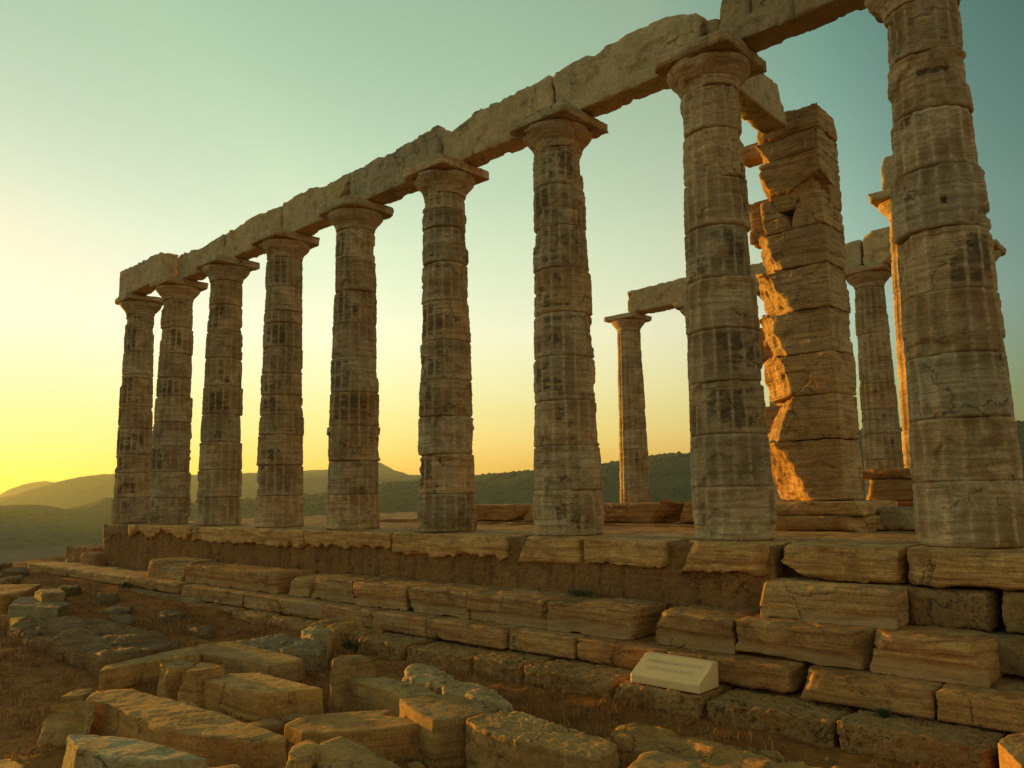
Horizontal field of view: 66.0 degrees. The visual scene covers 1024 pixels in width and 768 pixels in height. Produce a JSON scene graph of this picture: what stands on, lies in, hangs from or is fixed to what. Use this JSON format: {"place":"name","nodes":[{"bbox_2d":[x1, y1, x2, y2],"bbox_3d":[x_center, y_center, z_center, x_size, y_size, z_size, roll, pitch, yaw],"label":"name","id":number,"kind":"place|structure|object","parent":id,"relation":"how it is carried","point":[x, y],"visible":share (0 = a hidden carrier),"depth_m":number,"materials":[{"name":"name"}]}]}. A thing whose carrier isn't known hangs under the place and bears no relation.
{"place":"outdoors","nodes":[
{"label":"outdoors","id":0,"kind":"place"},
{"bbox_2d":[0,497,122,549],"bbox_3d":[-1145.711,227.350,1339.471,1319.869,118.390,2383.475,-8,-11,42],"label":"hill","id":1,"kind":"structure","parent":0,"point":[27,526],"depth_m":1354.63,"materials":[{"name":"plant"}]},
{"bbox_2d":[28,561,118,579],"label":"bottom step block","id":2,"kind":"structure","parent":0,"point":[78,571],"depth_m":19.25,"materials":[{"name":"stone"}]},
{"bbox_2d":[0,461,420,508],"bbox_3d":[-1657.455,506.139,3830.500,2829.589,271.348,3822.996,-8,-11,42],"label":"hill","id":3,"kind":"structure","parent":0,"point":[70,493],"depth_m":3566.82,"materials":[{"name":"plant"}]},
{"bbox_2d":[181,583,262,606],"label":"bottom step block","id":4,"kind":"structure","parent":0,"point":[231,596],"depth_m":14.13,"materials":[{"name":"stone"}]},
{"bbox_2d":[184,562,315,593],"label":"step block","id":5,"kind":"structure","parent":4,"relation":"on","point":[275,580],"depth_m":14.17,"materials":[{"name":"stone"}]},
{"bbox_2d":[311,574,388,602],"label":"step block","id":6,"kind":"structure","parent":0,"point":[338,588],"depth_m":12.32,"materials":[{"name":"stone"}]},
{"bbox_2d":[0,543,953,767],"bbox_3d":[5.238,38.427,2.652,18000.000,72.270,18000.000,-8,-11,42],"label":"ground","id":7,"kind":"structure","parent":0,"point":[808,754],"depth_m":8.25,"materials":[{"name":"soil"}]},
{"bbox_2d":[36,700,96,745],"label":"fallen block","id":8,"kind":"object","parent":7,"relation":"on","point":[74,718],"depth_m":6.80,"materials":[{"name":"stone"}]},
{"bbox_2d":[6,616,179,676],"bbox_3d":[-5.888,3.647,10.887,4.857,0.602,1.315,-8,-11,42],"label":"bedrock outcrop","id":9,"kind":"object","parent":7,"relation":"on","point":[94,647],"visible":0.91,"depth_m":10.25,"materials":[{"name":"stone"}]},
{"bbox_2d":[7,596,69,621],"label":"fallen block","id":10,"kind":"object","parent":9,"relation":"on","point":[26,607],"depth_m":12.64,"materials":[{"name":"grey stone"}]},
{"bbox_2d":[62,734,208,767],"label":"fallen block","id":11,"kind":"object","parent":7,"relation":"on","point":[90,751],"depth_m":4.99,"materials":[{"name":"grey stone"}]},
{"bbox_2d":[122,588,168,597],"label":"foundation stone","id":12,"kind":"object","parent":7,"relation":"on","point":[154,593],"visible":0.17,"depth_m":15.62,"materials":[{"name":"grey stone"}]},
{"bbox_2d":[124,575,195,593],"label":"bottom step block","id":13,"kind":"structure","parent":12,"relation":"on","point":[160,584],"depth_m":15.73,"materials":[{"name":"stone"}]},
{"bbox_2d":[147,557,216,580],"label":"step block","id":14,"kind":"structure","parent":13,"relation":"on","point":[169,568],"depth_m":16.20,"materials":[{"name":"stone"}]},
{"bbox_2d":[98,647,200,690],"bbox_3d":[-4.198,3.438,9.117,0.580,0.535,1.314,-8,-11,42],"label":"fallen block","id":15,"kind":"object","parent":7,"relation":"on","point":[119,675],"depth_m":8.84,"materials":[{"name":"stone"}]},
{"bbox_2d":[156,656,196,700],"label":"fallen block","id":16,"kind":"object","parent":7,"relation":"on","point":[170,680],"depth_m":8.18,"materials":[{"name":"stone"}]},
{"bbox_2d":[85,689,286,767],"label":"fallen block","id":17,"kind":"object","parent":7,"relation":"on","point":[217,739],"depth_m":6.13,"materials":[{"name":"stone"}]},
{"bbox_2d":[177,662,224,707],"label":"fallen block","id":18,"kind":"object","parent":7,"relation":"on","point":[191,689],"depth_m":7.88,"materials":[{"name":"stone"}]},
{"bbox_2d":[195,641,304,681],"bbox_3d":[-3.187,3.443,9.299,1.993,0.537,0.660,-8,-11,42],"label":"fallen block","id":19,"kind":"object","parent":7,"relation":"on","point":[232,657],"depth_m":9.04,"materials":[{"name":"stone"}]},
{"bbox_2d":[232,609,287,624],"bbox_3d":[-4.098,3.981,12.925,1.072,0.517,0.634,-8,-11,42],"label":"foundation stone","id":20,"kind":"object","parent":7,"relation":"on","point":[253,616],"visible":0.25,"depth_m":12.68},
{"bbox_2d":[244,592,296,612],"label":"bottom step block","id":21,"kind":"structure","parent":20,"relation":"on","point":[266,601],"depth_m":13.08,"materials":[{"name":"stone"}]},
{"bbox_2d":[203,673,322,721],"bbox_3d":[-2.439,3.174,7.596,1.403,0.574,0.536,-8,-11,42],"label":"fallen block","id":22,"kind":"object","parent":7,"relation":"on","point":[254,697],"depth_m":7.36,"materials":[{"name":"stone"}]},
{"bbox_2d":[236,633,327,670],"bbox_3d":[-2.852,3.479,9.830,1.840,0.628,0.799,-8,-11,42],"label":"fallen block","id":23,"kind":"object","parent":7,"relation":"on","point":[308,651],"depth_m":9.68,"materials":[{"name":"grey stone"}]},
{"bbox_2d":[267,615,319,630],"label":"foundation stone","id":24,"kind":"object","parent":7,"relation":"on","point":[296,623],"visible":0.28,"depth_m":11.99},
{"bbox_2d":[280,597,389,627],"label":"bottom step block","id":25,"kind":"structure","parent":24,"relation":"on","point":[316,608],"depth_m":11.87,"materials":[{"name":"stone"}]},
{"bbox_2d":[353,577,444,610],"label":"step block","id":26,"kind":"structure","parent":25,"relation":"on","point":[391,592],"depth_m":11.51,"materials":[{"name":"stone"}]},
{"bbox_2d":[284,710,420,761],"bbox_3d":[-1.220,2.982,6.313,1.204,0.555,0.586,0,-8,-10],"label":"fallen block","id":27,"kind":"object","parent":7,"relation":"on","point":[384,733],"depth_m":6.17,"materials":[{"name":"stone"}]},
{"bbox_2d":[328,655,376,712],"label":"fallen block","id":28,"kind":"object","parent":7,"relation":"on","point":[344,668],"depth_m":7.72,"materials":[{"name":"stone"}]},
{"bbox_2d":[314,736,400,767],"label":"fallen block","id":29,"kind":"object","parent":7,"relation":"on","point":[340,752],"depth_m":4.86,"materials":[{"name":"stone"}]},
{"bbox_2d":[348,677,435,716],"bbox_3d":[-1.112,3.119,7.389,0.351,0.576,1.205,6,-11,-42],"label":"fallen block","id":30,"kind":"object","parent":7,"relation":"on","point":[377,693],"depth_m":7.39,"materials":[{"name":"stone"}]},
{"bbox_2d":[358,632,442,660],"bbox_3d":[-1.428,3.596,10.468,0.908,0.521,0.908,-8,-11,42],"label":"foundation stone","id":31,"kind":"object","parent":7,"relation":"on","point":[394,646],"visible":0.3,"depth_m":10.22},
{"bbox_2d":[372,609,450,636],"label":"bottom step block","id":32,"kind":"structure","parent":31,"relation":"on","point":[410,621],"depth_m":10.68,"materials":[{"name":"stone"}]},
{"bbox_2d":[426,616,526,648],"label":"bottom step block","id":33,"kind":"structure","parent":31,"relation":"on","point":[478,632],"depth_m":9.80,"materials":[{"name":"stone"}]},
{"bbox_2d":[408,583,505,618],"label":"step block","id":34,"kind":"structure","parent":33,"relation":"on","point":[442,599],"depth_m":10.68,"materials":[{"name":"stone"}]},
{"bbox_2d":[467,587,577,628],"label":"step block","id":35,"kind":"structure","parent":33,"relation":"on","point":[527,607],"depth_m":9.85,"materials":[{"name":"stone"}]},
{"bbox_2d":[102,530,793,609],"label":"foundation wall","id":36,"kind":"structure","parent":7,"relation":"on","point":[670,585],"depth_m":10.99,"materials":[{"name":"stone"}]},
{"bbox_2d":[103,523,147,536],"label":"platform slab","id":37,"kind":"structure","parent":36,"relation":"on","point":[119,530],"depth_m":19.89,"materials":[{"name":"stone"}]},
{"bbox_2d":[111,292,163,523],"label":"column","id":38,"kind":"structure","parent":37,"relation":"on","point":[131,494],"depth_m":21.13,"materials":[{"name":"stone"}]},
{"bbox_2d":[119,252,178,295],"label":"architrave block","id":39,"kind":"structure","parent":38,"relation":"on","point":[139,277],"depth_m":20.63,"materials":[{"name":"stone"}]},
{"bbox_2d":[128,523,244,540],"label":"platform slab","id":40,"kind":"structure","parent":36,"relation":"on","point":[178,531],"depth_m":18.20,"materials":[{"name":"stone"}]},
{"bbox_2d":[148,276,207,524],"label":"column","id":41,"kind":"structure","parent":40,"relation":"on","point":[170,483],"depth_m":19.63,"materials":[{"name":"stone"}]},
{"bbox_2d":[176,234,225,280],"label":"architrave block","id":42,"kind":"structure","parent":41,"relation":"on","point":[186,266],"depth_m":19.62,"materials":[{"name":"stone"}]},
{"bbox_2d":[195,253,259,525],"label":"column","id":43,"kind":"structure","parent":40,"relation":"on","point":[219,490],"depth_m":17.93,"materials":[{"name":"stone"}]},
{"bbox_2d":[224,206,282,259],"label":"architrave block","id":44,"kind":"structure","parent":43,"relation":"on","point":[238,245],"depth_m":17.90,"materials":[{"name":"stone"}]},
{"bbox_2d":[191,524,324,548],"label":"platform slab","id":45,"kind":"structure","parent":36,"relation":"on","point":[285,537],"depth_m":15.46,"materials":[{"name":"stone"}]},
{"bbox_2d":[249,227,319,527],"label":"column","id":46,"kind":"structure","parent":45,"relation":"on","point":[279,498],"depth_m":16.24,"materials":[{"name":"stone"}]},
{"bbox_2d":[282,172,350,235],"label":"architrave block","id":47,"kind":"structure","parent":46,"relation":"on","point":[300,212],"depth_m":16.28,"materials":[{"name":"stone"}]},
{"bbox_2d":[304,527,417,549],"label":"platform slab","id":48,"kind":"structure","parent":36,"relation":"on","point":[376,538],"depth_m":13.36,"materials":[{"name":"stone"}]},
{"bbox_2d":[319,194,393,529],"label":"column","id":49,"kind":"structure","parent":48,"relation":"on","point":[353,434],"depth_m":14.55,"materials":[{"name":"stone"}]},
{"bbox_2d":[392,530,535,560],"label":"platform slab","id":50,"kind":"structure","parent":36,"relation":"on","point":[482,543],"depth_m":11.69,"materials":[{"name":"stone"}]},
{"bbox_2d":[403,153,488,532],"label":"column","id":51,"kind":"structure","parent":50,"relation":"on","point":[444,183],"depth_m":12.88,"materials":[{"name":"stone"}]},
{"bbox_2d":[350,125,451,203],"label":"architrave block","id":52,"kind":"structure","parent":51,"relation":"on","point":[381,180],"depth_m":14.45,"materials":[{"name":"stone"}]},
{"bbox_2d":[518,533,633,563],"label":"platform slab","id":53,"kind":"structure","parent":36,"relation":"on","point":[554,549],"depth_m":10.37,"materials":[{"name":"stone"}]},
{"bbox_2d":[508,99,608,535],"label":"column","id":54,"kind":"structure","parent":53,"relation":"on","point":[557,137],"depth_m":11.19,"materials":[{"name":"stone"}]},
{"bbox_2d":[442,75,555,167],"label":"architrave block","id":55,"kind":"structure","parent":54,"relation":"on","point":[480,137],"depth_m":12.77,"materials":[{"name":"stone"}]},
{"bbox_2d":[584,534,693,567],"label":"platform slab","id":56,"kind":"structure","parent":36,"relation":"on","point":[644,550],"depth_m":9.60,"materials":[{"name":"stone"}]},
{"bbox_2d":[680,537,812,575],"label":"platform slab","id":57,"kind":"structure","parent":36,"relation":"on","point":[746,557],"depth_m":8.65,"materials":[{"name":"stone"}]},
{"bbox_2d":[654,28,776,540],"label":"column","id":58,"kind":"structure","parent":57,"relation":"on","point":[706,77],"depth_m":9.51,"materials":[{"name":"stone"}]},
{"bbox_2d":[553,13,707,116],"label":"architrave block","id":59,"kind":"structure","parent":58,"relation":"on","point":[612,77],"depth_m":11.08,"materials":[{"name":"stone"}]},
{"bbox_2d":[739,73,786,134],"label":"cross beam","id":60,"kind":"structure","parent":58,"relation":"on","point":[761,109],"depth_m":11.79,"materials":[{"name":"stone"}]},
{"bbox_2d":[399,694,497,765],"bbox_3d":[-0.513,2.945,6.435,0.645,0.634,0.818,3,-9,-29],"label":"fallen block","id":61,"kind":"object","parent":7,"relation":"on","point":[440,719],"depth_m":6.14,"materials":[{"name":"stone"}]},
{"bbox_2d":[402,663,513,713],"bbox_3d":[-0.534,3.102,7.440,0.583,0.626,2.260,4,-9,-33],"label":"fallen block","id":62,"kind":"object","parent":7,"relation":"on","point":[436,680],"depth_m":7.45,"materials":[{"name":"grey stone"}]},
{"bbox_2d":[407,640,508,673],"bbox_3d":[-0.623,3.492,9.756,1.151,0.502,0.900,-8,-11,42],"label":"foundation stone","id":63,"kind":"object","parent":7,"relation":"on","point":[445,654],"visible":0.36,"depth_m":9.53,"materials":[{"name":"stone"}]},
{"bbox_2d":[473,649,561,682],"bbox_3d":[0.111,3.376,9.101,0.764,0.514,0.876,-8,-11,42],"label":"foundation stone","id":64,"kind":"object","parent":7,"relation":"on","point":[509,664],"visible":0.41,"depth_m":8.88,"materials":[{"name":"stone"}]},
{"bbox_2d":[509,627,589,658],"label":"bottom step block","id":65,"kind":"structure","parent":64,"relation":"on","point":[542,641],"depth_m":9.05,"materials":[{"name":"stone"}]},
{"bbox_2d":[546,595,666,639],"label":"step block","id":66,"kind":"structure","parent":65,"relation":"on","point":[622,618],"depth_m":8.94,"materials":[{"name":"stone"}]},
{"bbox_2d":[465,711,618,767],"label":"fallen block","id":67,"kind":"object","parent":7,"relation":"on","point":[514,739],"depth_m":5.54,"materials":[{"name":"stone"}]},
{"bbox_2d":[188,512,917,540],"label":"platform","id":68,"kind":"structure","parent":7,"relation":"on","point":[317,520],"depth_m":11.87,"materials":[{"name":"stone"}]},
{"bbox_2d":[476,503,532,520],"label":"wall block","id":69,"kind":"structure","parent":68,"relation":"on","point":[498,512],"depth_m":15.72,"materials":[{"name":"stone"}]},
{"bbox_2d":[604,522,694,527],"bbox_3d":[2.539,2.449,13.509,4.410,0.148,0.888,-8,-11,42],"label":"wall footing","id":70,"kind":"object","parent":68,"relation":"on","point":[675,524],"depth_m":13.29,"materials":[{"name":"stone"}]},
{"bbox_2d":[603,499,687,522],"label":"wall block","id":71,"kind":"structure","parent":70,"relation":"on","point":[664,511],"depth_m":13.55,"materials":[{"name":"stone"}]},
{"bbox_2d":[673,301,693,489],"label":"column","id":72,"kind":"structure","parent":68,"relation":"on","point":[680,306],"depth_m":23.42,"materials":[{"name":"stone"}]},
{"bbox_2d":[627,277,686,314],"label":"architrave block","id":73,"kind":"structure","parent":72,"relation":"on","point":[660,297],"depth_m":24.24,"materials":[{"name":"stone"}]},
{"bbox_2d":[774,514,883,532],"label":"foundation block","id":74,"kind":"structure","parent":68,"relation":"on","point":[867,523],"depth_m":10.73,"materials":[{"name":"stone"}]},
{"bbox_2d":[776,500,898,515],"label":"foundation block","id":75,"kind":"structure","parent":74,"relation":"on","point":[848,508],"depth_m":10.93,"materials":[{"name":"stone"}]},
{"bbox_2d":[844,262,903,498],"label":"column","id":76,"kind":"structure","parent":68,"relation":"on","point":[881,443],"depth_m":19.74,"materials":[{"name":"stone"}]},
{"bbox_2d":[868,189,911,467],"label":"column","id":77,"kind":"structure","parent":68,"relation":"on","point":[880,201],"depth_m":14.79,"materials":[{"name":"stone"}]},
{"bbox_2d":[880,506,914,530],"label":"rough stone","id":78,"kind":"object","parent":68,"relation":"on","point":[895,518],"visible":0.52,"depth_m":10.57,"materials":[{"name":"grey stone"}]},
{"bbox_2d":[993,239,1022,480],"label":"column","id":79,"kind":"structure","parent":68,"relation":"on","point":[1000,250],"depth_m":18.24,"materials":[{"name":"stone"}]},
{"bbox_2d":[862,226,891,266],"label":"architrave block","id":80,"kind":"structure","parent":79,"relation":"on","point":[876,245],"depth_m":19.91,"materials":[{"name":"stone"}]},
{"bbox_2d":[523,658,632,695],"bbox_3d":[0.834,3.266,8.418,1.184,0.520,0.918,-8,-11,42],"label":"foundation stone","id":81,"kind":"object","parent":7,"relation":"on","point":[580,676],"visible":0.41,"depth_m":8.20,"materials":[{"name":"stone"}]},
{"bbox_2d":[577,634,681,668],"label":"bottom step block","id":82,"kind":"structure","parent":81,"relation":"on","point":[629,654],"depth_m":8.43,"materials":[{"name":"stone"}]},
{"bbox_2d":[628,751,702,767],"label":"fallen block","id":83,"kind":"object","parent":7,"relation":"on","point":[654,759],"depth_m":4.89,"materials":[{"name":"stone"}]},
{"bbox_2d":[614,678,739,718],"bbox_3d":[1.640,3.153,7.696,0.944,0.518,0.925,-8,-11,42],"label":"foundation stone","id":84,"kind":"object","parent":7,"relation":"on","point":[679,702],"visible":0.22,"depth_m":7.35,"materials":[{"name":"stone"}]},
{"bbox_2d":[631,652,718,693],"bbox_3d":[1.558,2.775,7.604,0.766,0.236,0.374,-8,-11,42],"label":"plaque","id":85,"kind":"object","parent":84,"relation":"on","point":[686,674],"visible":1,"depth_m":7.50,"materials":[{"name":"white stone"}]},
{"bbox_2d":[668,648,813,692],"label":"bottom step block","id":86,"kind":"structure","parent":84,"relation":"on","point":[771,673],"depth_m":7.38,"materials":[{"name":"stone"}]},
{"bbox_2d":[735,614,878,669],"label":"step block","id":87,"kind":"structure","parent":86,"relation":"on","point":[837,645],"depth_m":7.28,"materials":[{"name":"stone"}]},
{"bbox_2d":[760,577,913,629],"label":"step block","id":88,"kind":"structure","parent":87,"relation":"on","point":[874,605],"depth_m":7.43,"materials":[{"name":"stone"}]},
{"bbox_2d":[610,723,840,767],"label":"fallen block","id":89,"kind":"object","parent":7,"relation":"on","point":[632,741],"depth_m":5.47,"materials":[{"name":"stone"}]},
{"bbox_2d":[707,687,860,746],"bbox_3d":[2.438,3.051,6.997,1.168,0.503,0.873,-8,-11,42],"label":"foundation stone","id":90,"kind":"object","parent":7,"relation":"on","point":[795,715],"visible":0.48,"depth_m":6.78,"materials":[{"name":"stone"}]},
{"bbox_2d":[785,541,1020,676],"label":"foundation wall","id":91,"kind":"structure","parent":7,"relation":"on","point":[792,572],"depth_m":8.46,"materials":[{"name":"stone"}]},
{"bbox_2d":[781,538,919,583],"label":"platform slab","id":92,"kind":"structure","parent":91,"relation":"on","point":[871,561],"depth_m":7.81,"materials":[{"name":"stone"}]},
{"bbox_2d":[907,545,1023,590],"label":"platform slab","id":93,"kind":"structure","parent":91,"relation":"on","point":[946,567],"depth_m":7.09,"materials":[{"name":"stone"}]},
{"bbox_2d":[861,0,1023,547],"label":"column","id":94,"kind":"structure","parent":93,"relation":"on","point":[966,470],"depth_m":7.80,"materials":[{"name":"stone"}]},
{"bbox_2d":[719,0,866,52],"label":"architrave block","id":95,"kind":"structure","parent":94,"relation":"on","point":[756,26],"depth_m":9.63,"materials":[{"name":"stone"}]},
{"bbox_2d":[837,708,1014,767],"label":"foundation stone","id":96,"kind":"object","parent":7,"relation":"on","point":[942,744],"visible":0.67,"depth_m":5.97,"materials":[{"name":"stone"}]},
{"bbox_2d":[801,664,945,718],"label":"bottom step block","id":97,"kind":"structure","parent":96,"relation":"on","point":[867,688],"depth_m":6.60,"materials":[{"name":"stone"}]},
{"bbox_2d":[869,624,1004,687],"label":"step block","id":98,"kind":"structure","parent":97,"relation":"on","point":[949,655],"depth_m":6.59,"materials":[{"name":"stone"}]},
{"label":"poros block","id":99,"kind":"object","parent":97,"relation":"on","visible":0},
{"bbox_2d":[907,584,1003,631],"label":"poros block","id":100,"kind":"structure","parent":99,"relation":"on","point":[969,607],"depth_m":7.10,"materials":[{"name":"stone"}]},
{"bbox_2d":[998,732,1023,767],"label":"fallen block","id":101,"kind":"object","parent":7,"relation":"on","point":[1011,750],"depth_m":5.10,"materials":[{"name":"stone"}]},
{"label":"foundation stone","id":102,"kind":"object","parent":7,"relation":"on","visible":0},
{"bbox_2d":[936,675,1023,732],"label":"bottom step block","id":103,"kind":"structure","parent":102,"relation":"on","point":[998,704],"depth_m":6.08,"materials":[{"name":"stone"}]},
{"bbox_2d":[973,628,1023,676],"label":"poros block","id":104,"kind":"structure","parent":103,"relation":"on","point":[1010,652],"depth_m":6.55,"materials":[{"name":"stone"}]},
{"bbox_2d":[1001,590,1023,633],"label":"poros block","id":105,"kind":"structure","parent":104,"relation":"on","point":[1012,607],"depth_m":6.77,"materials":[{"name":"stone"}]},
{"bbox_2d":[0,0,1023,493],"label":"sky","id":106,"kind":"structure","parent":0,"point":[132,131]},
{"bbox_2d":[189,421,1023,520],"bbox_3d":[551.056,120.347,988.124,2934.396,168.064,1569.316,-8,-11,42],"label":"hill","id":107,"kind":"structure","parent":0,"point":[503,491],"depth_m":1123.99,"materials":[{"name":"plant"}]},
{"bbox_2d":[189,420,1023,517],"bbox_3d":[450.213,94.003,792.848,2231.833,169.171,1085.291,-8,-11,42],"label":"scrub","id":108,"kind":"object","parent":107,"relation":"on","point":[407,501],"visible":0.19,"depth_m":1179.13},
{"bbox_2d":[604,312,651,502],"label":"column","id":109,"kind":"structure","parent":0,"point":[634,469],"depth_m":24.59,"materials":[{"name":"stone"}]},
{"bbox_2d":[656,605,759,653],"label":"step block","id":110,"kind":"structure","parent":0,"point":[707,628],"depth_m":8.08,"materials":[{"name":"stone"}]},
{"bbox_2d":[741,102,863,500],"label":"pier","id":111,"kind":"structure","parent":0,"point":[796,236],"depth_m":12.09,"materials":[{"name":"stone"}]},
{"bbox_2d":[866,478,914,500],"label":"wall block","id":112,"kind":"structure","parent":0,"point":[893,489],"depth_m":12.22,"materials":[{"name":"stone"}]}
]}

